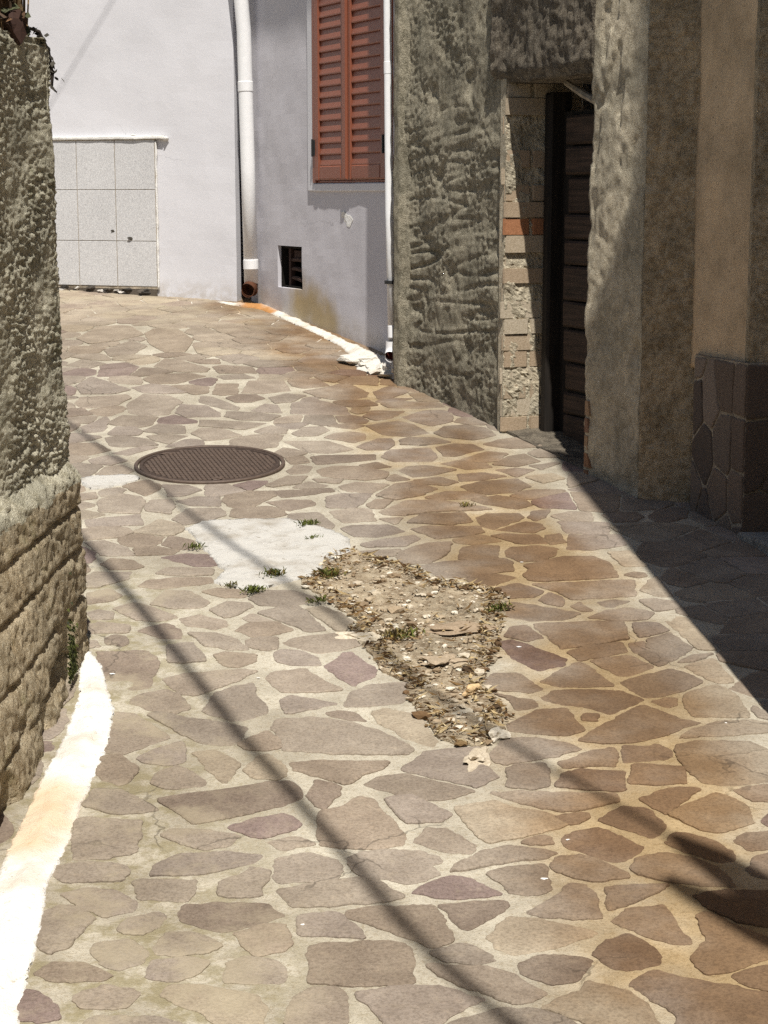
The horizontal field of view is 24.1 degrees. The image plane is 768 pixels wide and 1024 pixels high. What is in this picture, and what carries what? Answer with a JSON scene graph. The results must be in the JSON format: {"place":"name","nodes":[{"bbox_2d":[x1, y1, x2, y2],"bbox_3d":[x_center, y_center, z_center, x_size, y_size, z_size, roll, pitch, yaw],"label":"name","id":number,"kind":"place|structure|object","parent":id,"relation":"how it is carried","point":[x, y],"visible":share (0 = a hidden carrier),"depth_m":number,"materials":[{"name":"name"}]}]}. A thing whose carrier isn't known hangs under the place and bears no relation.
{"place":"outdoors","nodes":[
{"label":"outdoors","id":0,"kind":"place"},
{"bbox_2d":[0,277,767,1023],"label":"paved street","id":1,"kind":"structure","parent":0,"point":[292,811],"depth_m":4.49,"materials":[{"name":"brown stone"}]},
{"bbox_2d":[0,28,88,809],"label":"boundary wall","id":2,"kind":"structure","parent":1,"relation":"on","point":[42,553],"depth_m":4.67,"materials":[{"name":"grey stone"}]},
{"bbox_2d":[2,9,27,44],"bbox_3d":[-0.983,-1.263,4.689,0.110,0.135,0.255,-2,10,-12],"label":"broken tile","id":3,"kind":"object","parent":2,"relation":"on","point":[15,26],"visible":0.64,"depth_m":4.60,"materials":[{"name":"ceramic"}]},
{"bbox_2d":[0,0,30,34],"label":"dry plant","id":4,"kind":"object","parent":2,"relation":"on","point":[6,6],"visible":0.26,"depth_m":4.62,"materials":[{"name":"brown plant"}]},
{"bbox_2d":[27,27,63,92],"bbox_3d":[-0.918,-1.212,4.835,0.114,0.179,0.061,-7,12,-36],"label":"withered creeper","id":5,"kind":"object","parent":2,"relation":"hanging from","point":[38,33],"visible":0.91,"depth_m":4.84,"materials":[{"name":"brown plant"}]},
{"bbox_2d":[65,572,78,684],"bbox_3d":[-0.839,0.307,4.828,0.010,0.295,0.196,0,10,0],"label":"moss","id":6,"kind":"object","parent":2,"relation":"attached to","point":[72,656],"visible":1,"depth_m":4.83,"materials":[{"name":"green plant"}]},
{"bbox_2d":[0,651,114,1023],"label":"kerb strip","id":7,"kind":"object","parent":1,"relation":"on","point":[35,851],"visible":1,"depth_m":3.98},
{"bbox_2d":[81,474,139,489],"bbox_3d":[-1.062,-0.116,6.973,0.235,0.038,0.190,-6,12,-31],"label":"cement splash","id":8,"kind":"object","parent":1,"relation":"on","point":[94,482],"visible":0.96,"depth_m":6.95,"materials":[{"name":"grey concrete"}]},
{"bbox_2d":[25,0,240,301],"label":"white house","id":9,"kind":"structure","parent":1,"relation":"on","point":[144,108],"depth_m":11.26,"materials":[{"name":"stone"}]},
{"bbox_2d":[182,541,206,549],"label":"weed tuft","id":10,"kind":"object","parent":1,"relation":"on","point":[192,545],"visible":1,"depth_m":6.08,"materials":[{"name":"green plant"}]},
{"bbox_2d":[134,445,284,483],"bbox_3d":[-0.698,-0.188,7.216,0.604,0.080,0.604,0,10,0],"label":"manhole cover","id":11,"kind":"object","parent":1,"relation":"on","point":[212,464],"visible":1,"depth_m":7.20,"materials":[{"name":"metal"}]},
{"bbox_2d":[220,581,237,587],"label":"weed tuft","id":12,"kind":"object","parent":1,"relation":"on","point":[233,583],"visible":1,"depth_m":5.68,"materials":[{"name":"green plant"}]},
{"bbox_2d":[238,584,267,593],"bbox_3d":[-0.407,0.238,5.629,0.098,0.026,0.072,-3,11,-18],"label":"weed tuft","id":13,"kind":"object","parent":1,"relation":"on","point":[253,589],"visible":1,"depth_m":5.62,"materials":[{"name":"green plant"}]},
{"bbox_2d":[185,518,350,589],"bbox_3d":[-0.360,0.135,6.080,0.532,0.101,0.829,-3,10,-14],"label":"cement patch","id":14,"kind":"object","parent":1,"relation":"on","point":[243,552],"visible":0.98,"depth_m":6.09,"materials":[{"name":"grey concrete"}]},
{"bbox_2d":[259,567,286,577],"bbox_3d":[-0.351,0.193,5.784,0.099,0.028,0.097,0,10,0],"label":"weed tuft","id":15,"kind":"object","parent":14,"relation":"on","point":[271,571],"visible":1,"depth_m":5.78,"materials":[{"name":"green plant"}]},
{"bbox_2d":[293,518,320,526],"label":"weed tuft","id":16,"kind":"object","parent":14,"relation":"on","point":[310,522],"visible":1,"depth_m":6.35,"materials":[{"name":"green plant"}]},
{"bbox_2d":[215,301,388,374],"bbox_3d":[-0.409,-0.976,10.030,0.253,0.263,2.694,-4,11,-23],"label":"limewash fillet","id":17,"kind":"object","parent":1,"relation":"on","point":[349,348],"visible":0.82,"depth_m":10.07,"materials":[{"name":"white paint"}]},
{"bbox_2d":[239,0,393,353],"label":"grey house","id":18,"kind":"structure","parent":1,"relation":"on","point":[318,99],"depth_m":10.04,"materials":[{"name":"paint"}]},
{"bbox_2d":[234,0,258,297],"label":"drainpipe","id":19,"kind":"object","parent":18,"relation":"attached to","point":[249,287],"visible":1,"depth_m":10.85,"materials":[{"name":"white paint"}]},
{"bbox_2d":[311,0,393,182],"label":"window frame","id":20,"kind":"structure","parent":18,"relation":"in","point":[312,1],"depth_m":9.98,"materials":[{"name":"paint"}]},
{"bbox_2d":[384,0,393,361],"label":"drainpipe","id":21,"kind":"object","parent":18,"relation":"attached to","point":[389,281],"visible":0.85,"depth_m":8.70,"materials":[{"name":"white paint"}]},
{"bbox_2d":[305,594,330,603],"bbox_3d":[-0.201,0.267,5.535,0.087,0.021,0.058,-7,12,-36],"label":"weed tuft","id":22,"kind":"object","parent":1,"relation":"on","point":[318,599],"visible":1,"depth_m":5.53,"materials":[{"name":"green plant"}]},
{"bbox_2d":[336,354,393,378],"bbox_3d":[0.005,-0.715,9.071,0.256,0.169,0.745,-6,12,-30],"label":"plaster rubble","id":23,"kind":"object","parent":1,"relation":"on","point":[385,369],"visible":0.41,"depth_m":9.10,"materials":[{"name":"white concrete"}]},
{"bbox_2d":[297,546,514,746],"bbox_3d":[0.175,0.345,5.299,0.601,0.201,1.713,-3,10,-17],"label":"rubble","id":24,"kind":"object","parent":1,"relation":"on","point":[436,698],"visible":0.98,"depth_m":5.28,"materials":[{"name":"gravel"}]},
{"bbox_2d":[311,567,347,578],"bbox_3d":[-0.171,0.192,5.780,0.094,0.031,0.112,10,14,43],"label":"weed tuft","id":25,"kind":"object","parent":24,"relation":"on","point":[326,571],"visible":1,"depth_m":5.78,"materials":[{"name":"green plant"}]},
{"bbox_2d":[335,631,383,641],"bbox_3d":[-0.073,0.364,5.231,0.156,0.027,0.060,3,10,16],"label":"loose stone","id":26,"kind":"object","parent":24,"relation":"on","point":[353,635],"visible":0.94,"depth_m":5.22,"materials":[{"name":"grey stone"}]},
{"bbox_2d":[380,624,424,639],"bbox_3d":[0.052,0.348,5.225,0.147,0.034,0.089,-8,13,-39],"label":"weed tuft","id":27,"kind":"object","parent":24,"relation":"on","point":[395,635],"visible":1,"depth_m":5.22,"materials":[{"name":"green plant"}]},
{"bbox_2d":[418,653,468,665],"bbox_3d":[0.171,0.417,5.048,0.153,0.029,0.093,-6,12,-32],"label":"loose stone","id":28,"kind":"object","parent":24,"relation":"on","point":[443,660],"visible":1,"depth_m":5.03,"materials":[{"name":"beige stone"}]},
{"bbox_2d":[425,621,497,634],"bbox_3d":[0.214,0.341,5.314,0.224,0.026,0.144,-5,11,-26],"label":"loose stone","id":29,"kind":"object","parent":24,"relation":"on","point":[453,628],"visible":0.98,"depth_m":5.28,"materials":[{"name":"beige stone"}]},
{"bbox_2d":[462,683,481,695],"bbox_3d":[0.235,0.478,4.821,0.063,0.036,0.070,0,10,0],"label":"loose stone","id":30,"kind":"object","parent":24,"relation":"on","point":[471,687],"visible":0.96,"depth_m":4.80,"materials":[{"name":"beige stone"}]},
{"bbox_2d":[483,599,514,611],"bbox_3d":[0.355,0.284,5.464,0.118,0.028,0.077,-5,11,-25],"label":"weed tuft","id":31,"kind":"object","parent":24,"relation":"on","point":[498,606],"visible":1,"depth_m":5.46,"materials":[{"name":"green plant"}]},
{"bbox_2d":[458,501,475,506],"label":"weed tuft","id":32,"kind":"object","parent":1,"relation":"on","point":[464,505],"visible":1,"depth_m":6.59,"materials":[{"name":"green plant"}]},
{"bbox_2d":[463,746,491,771],"bbox_3d":[0.226,0.600,4.392,0.076,0.036,0.170,0,10,0],"label":"loose stone","id":33,"kind":"object","parent":1,"relation":"on","point":[475,758],"visible":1,"depth_m":4.37,"materials":[{"name":"beige stone"}]},
{"bbox_2d":[489,727,510,742],"bbox_3d":[0.287,0.560,4.526,0.064,0.036,0.083,0,10,0],"label":"loose stone","id":34,"kind":"object","parent":1,"relation":"on","point":[496,734],"visible":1,"depth_m":4.51,"materials":[{"name":"grey stone"}]},
{"bbox_2d":[392,0,649,497],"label":"old house","id":35,"kind":"structure","parent":1,"relation":"on","point":[519,177],"depth_m":7.62,"materials":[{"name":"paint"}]},
{"bbox_2d":[540,92,593,444],"bbox_3d":[0.847,-0.953,7.361,0.100,1.520,0.710,-4,11,-22],"label":"door","id":36,"kind":"structure","parent":35,"relation":"in","point":[569,133],"depth_m":7.53,"materials":[{"name":"brown wood"}]},
{"bbox_2d":[564,80,593,103],"bbox_3d":[0.794,-1.637,7.064,0.031,0.144,0.471,-3,10,-14],"label":"wooden lath","id":37,"kind":"object","parent":35,"relation":"attached to","point":[580,91],"visible":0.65,"depth_m":7.11,"materials":[{"name":"wood"}]},
{"bbox_2d":[638,0,767,555],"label":"ochre house","id":38,"kind":"structure","parent":1,"relation":"on","point":[703,439],"depth_m":6.38,"materials":[{"name":"paint"}]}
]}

